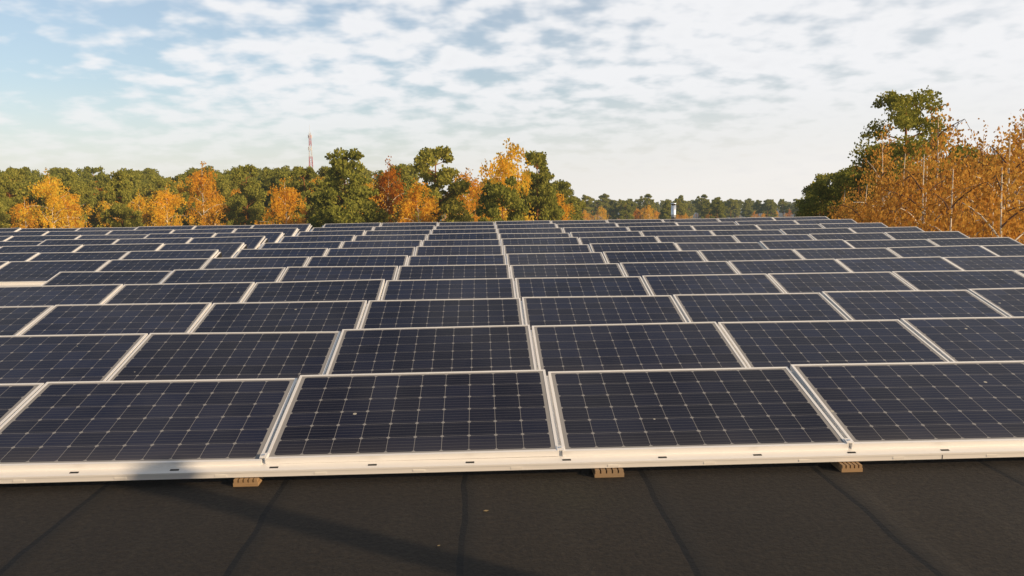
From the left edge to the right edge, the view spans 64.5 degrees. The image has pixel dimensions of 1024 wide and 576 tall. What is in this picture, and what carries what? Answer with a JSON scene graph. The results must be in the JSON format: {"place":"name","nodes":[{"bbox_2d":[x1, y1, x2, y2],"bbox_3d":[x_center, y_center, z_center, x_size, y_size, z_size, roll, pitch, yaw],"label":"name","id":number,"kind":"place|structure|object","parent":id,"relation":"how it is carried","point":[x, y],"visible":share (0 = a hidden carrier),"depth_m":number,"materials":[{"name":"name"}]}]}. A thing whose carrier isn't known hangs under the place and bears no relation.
{"place":"outdoors","nodes":[
{"label":"outdoors","id":0,"kind":"place"},
{"bbox_2d":[0,0,1023,206],"label":"sky","id":1,"kind":"structure","parent":0,"point":[742,100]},
{"bbox_2d":[440,210,793,220],"bbox_3d":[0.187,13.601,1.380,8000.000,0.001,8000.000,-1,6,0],"label":"ground","id":2,"kind":"structure","parent":0,"point":[741,216],"depth_m":1170.66,"materials":[{"name":"green plant"}]},
{"bbox_2d":[0,201,10,227],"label":"pine tree","id":3,"kind":"object","parent":2,"relation":"on","point":[4,215],"visible":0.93,"depth_m":140.05,"materials":[{"name":"green plant"}]},
{"bbox_2d":[0,187,21,227],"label":"pine tree","id":4,"kind":"object","parent":2,"relation":"on","point":[7,208],"visible":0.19,"depth_m":144.93,"materials":[{"name":"green plant"}]},
{"bbox_2d":[0,171,38,225],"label":"pine tree","id":5,"kind":"object","parent":2,"relation":"on","point":[9,186],"visible":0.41,"depth_m":148.59,"materials":[{"name":"green plant"}]},
{"bbox_2d":[6,168,33,227],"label":"pine tree","id":6,"kind":"object","parent":2,"relation":"on","point":[23,173],"visible":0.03,"depth_m":163.45,"materials":[{"name":"green plant"}]},
{"bbox_2d":[9,196,49,228],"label":"birch tree","id":7,"kind":"object","parent":2,"relation":"on","point":[17,213],"visible":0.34,"depth_m":143.84,"materials":[{"name":"orange plant"}]},
{"bbox_2d":[12,175,87,227],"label":"pine tree","id":8,"kind":"object","parent":2,"relation":"on","point":[65,184],"visible":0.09,"depth_m":149.93,"materials":[{"name":"green plant"}]},
{"bbox_2d":[18,167,83,227],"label":"birch tree","id":9,"kind":"object","parent":2,"relation":"on","point":[51,191],"visible":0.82,"depth_m":129.67,"materials":[{"name":"orange plant"}]},
{"bbox_2d":[27,185,93,226],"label":"pine tree","id":10,"kind":"object","parent":2,"relation":"on","point":[85,199],"visible":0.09,"depth_m":154.00,"materials":[{"name":"green plant"}]},
{"bbox_2d":[29,171,94,223],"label":"pine tree","id":11,"kind":"object","parent":2,"relation":"on","point":[78,189],"visible":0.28,"depth_m":152.73,"materials":[{"name":"green plant"}]},
{"bbox_2d":[47,186,94,227],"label":"birch tree","id":12,"kind":"object","parent":2,"relation":"on","point":[73,197],"visible":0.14,"depth_m":147.53,"materials":[{"name":"orange plant"}]},
{"bbox_2d":[51,194,91,227],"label":"birch tree","id":13,"kind":"object","parent":2,"relation":"on","point":[67,205],"visible":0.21,"depth_m":145.60,"materials":[{"name":"orange plant"}]},
{"bbox_2d":[78,172,96,187],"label":"pine tree","id":14,"kind":"object","parent":2,"relation":"on","point":[85,176],"visible":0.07,"depth_m":218.06,"materials":[{"name":"green plant"}]},
{"bbox_2d":[78,179,104,225],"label":"pine tree","id":15,"kind":"object","parent":2,"relation":"on","point":[91,183],"visible":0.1,"depth_m":169.53,"materials":[{"name":"green plant"}]},
{"bbox_2d":[76,166,112,180],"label":"pine tree","id":16,"kind":"object","parent":2,"relation":"on","point":[93,171],"visible":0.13,"depth_m":232.07,"materials":[{"name":"green plant"}]},
{"bbox_2d":[95,173,110,194],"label":"pine tree","id":17,"kind":"object","parent":2,"relation":"on","point":[103,180],"visible":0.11,"depth_m":178.31,"materials":[{"name":"green plant"}]},
{"bbox_2d":[95,191,131,227],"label":"birch tree","id":18,"kind":"object","parent":2,"relation":"on","point":[105,206],"visible":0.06,"depth_m":159.02,"materials":[{"name":"orange plant"}]},
{"bbox_2d":[97,169,145,227],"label":"pine tree","id":19,"kind":"object","parent":2,"relation":"on","point":[127,217],"visible":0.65,"depth_m":133.21,"materials":[{"name":"green plant"}]},
{"bbox_2d":[126,172,151,220],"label":"pine tree","id":20,"kind":"object","parent":2,"relation":"on","point":[136,179],"visible":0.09,"depth_m":171.91,"materials":[{"name":"green plant"}]},
{"bbox_2d":[128,188,150,223],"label":"pine tree","id":21,"kind":"object","parent":2,"relation":"on","point":[135,191],"visible":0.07,"depth_m":161.66,"materials":[{"name":"green plant"}]},
{"bbox_2d":[128,190,153,225],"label":"birch tree","id":22,"kind":"object","parent":2,"relation":"on","point":[138,201],"visible":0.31,"depth_m":157.99,"materials":[{"name":"orange plant"}]},
{"bbox_2d":[132,178,168,218],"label":"pine tree","id":23,"kind":"object","parent":2,"relation":"on","point":[151,186],"visible":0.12,"depth_m":169.55,"materials":[{"name":"green plant"}]},
{"bbox_2d":[150,179,184,225],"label":"pine tree","id":24,"kind":"object","parent":2,"relation":"on","point":[161,184],"visible":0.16,"depth_m":157.88,"materials":[{"name":"green plant"}]},
{"bbox_2d":[143,181,196,225],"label":"birch tree","id":25,"kind":"object","parent":2,"relation":"on","point":[161,211],"visible":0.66,"depth_m":127.40,"materials":[{"name":"orange plant"}]},
{"bbox_2d":[161,173,191,198],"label":"pine tree","id":26,"kind":"object","parent":2,"relation":"on","point":[179,176],"visible":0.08,"depth_m":184.80,"materials":[{"name":"green plant"}]},
{"bbox_2d":[175,179,203,225],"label":"pine tree","id":27,"kind":"object","parent":2,"relation":"on","point":[182,211],"visible":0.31,"depth_m":159.43,"materials":[{"name":"green plant"}]},
{"bbox_2d":[183,165,218,176],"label":"pine tree","id":28,"kind":"object","parent":2,"relation":"on","point":[189,172],"visible":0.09,"depth_m":213.05,"materials":[{"name":"green plant"}]},
{"bbox_2d":[181,161,229,225],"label":"birch tree","id":29,"kind":"object","parent":2,"relation":"on","point":[203,189],"visible":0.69,"depth_m":139.39,"materials":[{"name":"orange plant"}]},
{"bbox_2d":[196,193,227,225],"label":"birch tree","id":30,"kind":"object","parent":2,"relation":"on","point":[217,202],"visible":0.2,"depth_m":154.36,"materials":[{"name":"orange plant"}]},
{"bbox_2d":[194,171,232,221],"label":"pine tree","id":31,"kind":"object","parent":2,"relation":"on","point":[222,182],"visible":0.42,"depth_m":159.85,"materials":[{"name":"green plant"}]},
{"bbox_2d":[216,181,239,225],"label":"pine tree","id":32,"kind":"object","parent":2,"relation":"on","point":[234,187],"visible":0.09,"depth_m":163.46,"materials":[{"name":"green plant"}]},
{"bbox_2d":[222,164,272,224],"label":"pine tree","id":33,"kind":"object","parent":2,"relation":"on","point":[248,200],"visible":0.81,"depth_m":140.66,"materials":[{"name":"green plant"}]},
{"bbox_2d":[255,169,277,216],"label":"pine tree","id":34,"kind":"object","parent":2,"relation":"on","point":[268,177],"visible":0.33,"depth_m":161.50,"materials":[{"name":"green plant"}]},
{"bbox_2d":[250,178,308,224],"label":"birch tree","id":35,"kind":"object","parent":2,"relation":"on","point":[280,207],"visible":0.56,"depth_m":114.14,"materials":[{"name":"orange plant"}]},
{"bbox_2d":[267,170,295,223],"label":"pine tree","id":36,"kind":"object","parent":2,"relation":"on","point":[282,174],"visible":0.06,"depth_m":157.58,"materials":[{"name":"green plant"}]},
{"bbox_2d":[268,175,312,204],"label":"pine tree","id":37,"kind":"object","parent":2,"relation":"on","point":[281,183],"visible":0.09,"depth_m":156.05,"materials":[{"name":"green plant"}]},
{"bbox_2d":[278,166,323,227],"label":"tall pine tree","id":38,"kind":"object","parent":2,"relation":"on","point":[307,173],"visible":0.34,"depth_m":129.61,"materials":[{"name":"green plant"}]},
{"bbox_2d":[312,166,341,205],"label":"pine tree","id":39,"kind":"object","parent":2,"relation":"on","point":[322,171],"visible":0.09,"depth_m":152.66,"materials":[{"name":"green plant"}]},
{"bbox_2d":[307,147,391,227],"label":"pine tree","id":40,"kind":"object","parent":2,"relation":"on","point":[355,202],"visible":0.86,"depth_m":96.30,"materials":[{"name":"green plant"}]},
{"bbox_2d":[370,156,406,222],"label":"thin birch tree","id":41,"kind":"object","parent":2,"relation":"on","point":[384,183],"visible":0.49,"depth_m":110.07,"materials":[{"name":"orange plant"}]},
{"bbox_2d":[383,163,416,222],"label":"tall pine tree","id":42,"kind":"object","parent":2,"relation":"on","point":[406,178],"visible":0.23,"depth_m":126.76,"materials":[{"name":"green plant"}]},
{"bbox_2d":[388,177,442,222],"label":"birch tree","id":43,"kind":"object","parent":2,"relation":"on","point":[410,204],"visible":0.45,"depth_m":93.33,"materials":[{"name":"orange plant"}]},
{"bbox_2d":[395,145,473,222],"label":"tall pine tree","id":44,"kind":"object","parent":2,"relation":"on","point":[449,202],"visible":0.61,"depth_m":101.66,"materials":[{"name":"green plant"}]},
{"bbox_2d":[444,168,489,221],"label":"birch tree","id":45,"kind":"object","parent":2,"relation":"on","point":[472,190],"visible":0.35,"depth_m":124.43,"materials":[{"name":"orange plant"}]},
{"bbox_2d":[472,176,528,222],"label":"pine tree","id":46,"kind":"object","parent":2,"relation":"on","point":[496,193],"visible":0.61,"depth_m":88.70,"materials":[{"name":"green plant"}]},
{"bbox_2d":[471,138,536,220],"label":"birch tree","id":47,"kind":"object","parent":2,"relation":"on","point":[504,164],"visible":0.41,"depth_m":98.37,"materials":[{"name":"orange plant"}]},
{"bbox_2d":[512,150,564,221],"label":"tall pine tree","id":48,"kind":"object","parent":2,"relation":"on","point":[542,200],"visible":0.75,"depth_m":106.03,"materials":[{"name":"green plant"}]},
{"bbox_2d":[531,179,576,220],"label":"pine tree","id":49,"kind":"object","parent":2,"relation":"on","point":[563,185],"visible":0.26,"depth_m":138.78,"materials":[{"name":"green plant"}]},
{"bbox_2d":[556,190,575,220],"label":"birch tree","id":50,"kind":"object","parent":2,"relation":"on","point":[568,208],"visible":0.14,"depth_m":118.10,"materials":[{"name":"orange plant"}]},
{"bbox_2d":[558,187,586,219],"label":"pine tree","id":51,"kind":"object","parent":2,"relation":"on","point":[579,206],"visible":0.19,"depth_m":143.81,"materials":[{"name":"green plant"}]},
{"bbox_2d":[580,194,592,210],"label":"pine tree","id":52,"kind":"object","parent":2,"relation":"on","point":[588,202],"visible":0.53,"depth_m":353.87,"materials":[{"name":"green plant"}]},
{"bbox_2d":[589,198,604,215],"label":"pine tree","id":53,"kind":"object","parent":2,"relation":"on","point":[594,209],"visible":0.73,"depth_m":409.65,"materials":[{"name":"green plant"}]},
{"bbox_2d":[596,205,609,220],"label":"birch tree","id":54,"kind":"object","parent":2,"relation":"on","point":[603,211],"visible":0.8,"depth_m":382.73,"materials":[{"name":"orange plant"}]},
{"bbox_2d":[597,193,611,208],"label":"pine tree","id":55,"kind":"object","parent":2,"relation":"on","point":[604,197],"visible":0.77,"depth_m":433.31,"materials":[{"name":"green plant"}]},
{"bbox_2d":[606,200,617,219],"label":"pine tree","id":56,"kind":"object","parent":2,"relation":"on","point":[612,211],"visible":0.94,"depth_m":387.77,"materials":[{"name":"green plant"}]},
{"bbox_2d":[616,200,633,219],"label":"pine tree","id":57,"kind":"object","parent":2,"relation":"on","point":[623,212],"visible":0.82,"depth_m":326.91,"materials":[{"name":"green plant"}]},
{"bbox_2d":[642,194,657,218],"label":"pine tree","id":58,"kind":"object","parent":2,"relation":"on","point":[649,202],"visible":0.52,"depth_m":388.82,"materials":[{"name":"green plant"}]},
{"bbox_2d":[673,198,687,215],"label":"pine tree","id":59,"kind":"object","parent":2,"relation":"on","point":[679,204],"visible":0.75,"depth_m":357.49,"materials":[{"name":"green plant"}]},
{"bbox_2d":[698,200,711,217],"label":"pine tree","id":60,"kind":"object","parent":2,"relation":"on","point":[707,210],"visible":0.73,"depth_m":358.13,"materials":[{"name":"green plant"}]},
{"bbox_2d":[709,197,725,218],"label":"pine tree","id":61,"kind":"object","parent":2,"relation":"on","point":[720,215],"visible":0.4,"depth_m":340.79,"materials":[{"name":"green plant"}]},
{"bbox_2d":[710,198,727,213],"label":"pine tree","id":62,"kind":"object","parent":2,"relation":"on","point":[718,205],"visible":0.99,"depth_m":326.49,"materials":[{"name":"green plant"}]},
{"bbox_2d":[724,198,739,217],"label":"pine tree","id":63,"kind":"object","parent":2,"relation":"on","point":[731,204],"visible":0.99,"depth_m":444.73,"materials":[{"name":"green plant"}]},
{"bbox_2d":[740,201,751,217],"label":"pine tree","id":64,"kind":"object","parent":2,"relation":"on","point":[746,210],"visible":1,"depth_m":446.44,"materials":[{"name":"green plant"}]},
{"bbox_2d":[751,200,765,216],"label":"pine tree","id":65,"kind":"object","parent":2,"relation":"on","point":[757,205],"visible":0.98,"depth_m":431.81,"materials":[{"name":"green plant"}]},
{"bbox_2d":[761,199,776,216],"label":"pine tree","id":66,"kind":"object","parent":2,"relation":"on","point":[767,203],"visible":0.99,"depth_m":428.31,"materials":[{"name":"green plant"}]},
{"bbox_2d":[774,198,789,212],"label":"pine tree","id":67,"kind":"object","parent":2,"relation":"on","point":[780,203],"visible":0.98,"depth_m":431.39,"materials":[{"name":"green plant"}]},
{"bbox_2d":[794,186,835,216],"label":"pine tree","id":68,"kind":"object","parent":2,"relation":"on","point":[805,200],"visible":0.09,"depth_m":78.96,"materials":[{"name":"green plant"}]},
{"bbox_2d":[808,172,833,194],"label":"pine tree","id":69,"kind":"object","parent":2,"relation":"on","point":[825,177],"visible":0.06,"depth_m":114.73,"materials":[{"name":"green plant"}]},
{"bbox_2d":[817,179,857,220],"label":"thin birch tree","id":70,"kind":"object","parent":2,"relation":"on","point":[840,208],"visible":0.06,"depth_m":55.50,"materials":[{"name":"orange plant"}]},
{"bbox_2d":[796,170,898,218],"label":"pine tree","id":71,"kind":"object","parent":2,"relation":"on","point":[822,191],"visible":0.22,"depth_m":60.80,"materials":[{"name":"green plant"}]},
{"bbox_2d":[817,165,888,214],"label":"pine tree","id":72,"kind":"object","parent":2,"relation":"on","point":[852,168],"visible":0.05,"depth_m":67.00,"materials":[{"name":"green plant"}]},
{"bbox_2d":[828,171,898,222],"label":"thin birch tree","id":73,"kind":"object","parent":2,"relation":"on","point":[861,211],"visible":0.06,"depth_m":41.33,"materials":[{"name":"orange plant"}]},
{"bbox_2d":[835,160,894,217],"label":"thin birch tree","id":74,"kind":"object","parent":2,"relation":"on","point":[861,194],"visible":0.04,"depth_m":48.62,"materials":[{"name":"orange plant"}]},
{"bbox_2d":[827,124,944,219],"bbox_3d":[19.800,0.160,44.285,6.825,17.983,6.888,2,6,28],"label":"thin birch tree","id":75,"kind":"object","parent":2,"relation":"on","point":[885,160],"visible":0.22,"depth_m":43.64,"materials":[{"name":"orange plant"}]},
{"bbox_2d":[856,135,944,226],"bbox_3d":[16.860,1.612,36.395,5.497,16.688,5.633,-5,7,-40],"label":"thin birch tree","id":76,"kind":"object","parent":2,"relation":"on","point":[882,186],"visible":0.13,"depth_m":35.53,"materials":[{"name":"orange plant"}]},
{"bbox_2d":[847,85,954,222],"bbox_3d":[27.346,-2.949,56.207,10.329,21.682,9.826,-4,7,-32],"label":"pine tree","id":77,"kind":"object","parent":2,"relation":"on","point":[905,118],"visible":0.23,"depth_m":54.90,"materials":[{"name":"green plant"}]},
{"bbox_2d":[879,135,969,231],"bbox_3d":[14.944,2.495,29.686,5.765,16.271,5.085,-2,6,-8],"label":"thin birch tree","id":78,"kind":"object","parent":2,"relation":"on","point":[924,212],"visible":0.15,"depth_m":28.96,"materials":[{"name":"orange plant"}]},
{"bbox_2d":[849,103,1018,230],"bbox_3d":[19.624,0.591,38.298,7.218,18.280,7.153,-1,6,-2],"label":"thin birch tree","id":79,"kind":"object","parent":2,"relation":"on","point":[939,139],"visible":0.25,"depth_m":37.06,"materials":[{"name":"orange plant"}]},
{"bbox_2d":[864,153,1009,236],"bbox_3d":[16.639,2.433,33.076,6.982,15.698,7.047,-5,7,-39],"label":"thin birch tree","id":80,"kind":"object","parent":2,"relation":"on","point":[882,217],"visible":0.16,"depth_m":31.92,"materials":[{"name":"orange plant"}]},
{"bbox_2d":[894,171,983,235],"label":"thin birch tree","id":81,"kind":"object","parent":2,"relation":"on","point":[934,204],"visible":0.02,"depth_m":33.67,"materials":[{"name":"orange plant"}]},
{"bbox_2d":[892,145,1014,237],"bbox_3d":[14.928,2.987,27.891,6.920,15.638,6.104,-5,7,-39],"label":"thin birch tree","id":82,"kind":"object","parent":2,"relation":"on","point":[946,206],"visible":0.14,"depth_m":27.32,"materials":[{"name":"orange plant"}]},
{"bbox_2d":[937,135,1001,237],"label":"thin birch tree","id":83,"kind":"object","parent":2,"relation":"on","point":[970,176],"visible":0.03,"depth_m":49.48,"materials":[{"name":"orange plant"}]},
{"bbox_2d":[931,109,1023,237],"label":"thin birch tree","id":84,"kind":"object","parent":2,"relation":"on","point":[1007,161],"visible":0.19,"depth_m":33.49,"materials":[{"name":"orange plant"}]},
{"bbox_2d":[943,118,1018,236],"bbox_3d":[22.898,0.563,40.396,6.214,17.842,7.045,-4,6,-30],"label":"thin birch tree","id":85,"kind":"object","parent":2,"relation":"on","point":[978,147],"visible":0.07,"depth_m":39.50,"materials":[{"name":"orange plant"}]},
{"bbox_2d":[942,120,1023,227],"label":"birch tree","id":86,"kind":"object","parent":2,"relation":"on","point":[993,173],"visible":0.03,"depth_m":46.27,"materials":[{"name":"orange plant"}]},
{"bbox_2d":[944,154,1023,243],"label":"birch tree","id":87,"kind":"object","parent":2,"relation":"on","point":[997,214],"visible":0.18,"depth_m":25.70,"materials":[{"name":"orange plant"}]},
{"bbox_2d":[948,162,1023,243],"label":"birch tree","id":88,"kind":"object","parent":2,"relation":"on","point":[991,233],"visible":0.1,"depth_m":29.33,"materials":[{"name":"orange plant"}]},
{"bbox_2d":[952,122,1023,232],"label":"thin birch tree","id":89,"kind":"object","parent":2,"relation":"on","point":[1020,153],"visible":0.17,"depth_m":36.39,"materials":[{"name":"orange plant"}]},
{"bbox_2d":[977,109,1023,240],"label":"thin birch tree","id":90,"kind":"object","parent":2,"relation":"on","point":[1020,134],"visible":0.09,"depth_m":42.36,"materials":[{"name":"orange plant"}]},
{"bbox_2d":[979,178,1023,240],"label":"thin birch tree","id":91,"kind":"object","parent":2,"relation":"on","point":[1014,227],"visible":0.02,"depth_m":30.48,"materials":[{"name":"orange plant"}]},
{"bbox_2d":[932,143,1005,217],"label":"tree","id":92,"kind":"object","parent":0,"point":[960,147],"visible":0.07,"depth_m":60.68,"materials":[{"name":"orange plant"}]},
{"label":"building walls","id":93,"kind":"object","parent":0,"visible":0},
{"bbox_2d":[0,230,1023,575],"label":"roof","id":94,"kind":"structure","parent":93,"relation":"on","point":[962,516],"depth_m":3.95,"materials":[{"name":"rubber"}]},
{"bbox_2d":[0,216,828,234],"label":"solar row","id":95,"kind":"object","parent":94,"relation":"on","point":[303,227],"visible":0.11,"depth_m":23.84,"materials":[{"name":"blue glass"}]},
{"bbox_2d":[0,219,856,238],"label":"solar row","id":96,"kind":"object","parent":94,"relation":"on","point":[289,231],"visible":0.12,"depth_m":22.15,"materials":[{"name":"blue glass"}]},
{"bbox_2d":[0,223,886,247],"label":"solar row","id":97,"kind":"object","parent":94,"relation":"on","point":[272,237],"visible":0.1,"depth_m":20.50,"materials":[{"name":"blue glass"}]},
{"bbox_2d":[0,227,924,251],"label":"solar row","id":98,"kind":"object","parent":94,"relation":"on","point":[252,242],"visible":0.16,"depth_m":18.80,"materials":[{"name":"blue glass"}]},
{"bbox_2d":[0,231,968,257],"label":"solar row","id":99,"kind":"object","parent":94,"relation":"on","point":[229,250],"visible":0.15,"depth_m":17.13,"materials":[{"name":"blue glass"}]},
{"bbox_2d":[0,237,1023,261],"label":"solar row","id":100,"kind":"object","parent":94,"relation":"on","point":[471,250],"visible":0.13,"depth_m":15.43,"materials":[{"name":"blue glass"}]},
{"bbox_2d":[0,360,1023,486],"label":"solar row","id":101,"kind":"object","parent":94,"relation":"on","point":[846,417],"visible":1,"depth_m":4.90,"materials":[{"name":"blue glass"}]},
{"bbox_2d":[0,317,1023,383],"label":"solar row","id":102,"kind":"object","parent":94,"relation":"on","point":[44,359],"visible":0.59,"depth_m":6.77,"materials":[{"name":"blue glass"}]},
{"bbox_2d":[0,288,1023,335],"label":"solar row","id":103,"kind":"object","parent":94,"relation":"on","point":[301,316],"visible":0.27,"depth_m":8.52,"materials":[{"name":"blue glass"}]},
{"bbox_2d":[0,270,1023,306],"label":"solar row","id":104,"kind":"object","parent":94,"relation":"on","point":[329,290],"visible":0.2,"depth_m":10.26,"materials":[{"name":"blue glass"}]},
{"bbox_2d":[0,245,1023,286],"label":"solar row","id":105,"kind":"object","parent":94,"relation":"on","point":[26,273],"visible":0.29,"depth_m":13.70,"materials":[{"name":"blue glass"}]},
{"bbox_2d":[41,256,1023,285],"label":"solar row","id":106,"kind":"object","parent":94,"relation":"on","point":[328,273],"visible":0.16,"depth_m":12.01,"materials":[{"name":"glass"}]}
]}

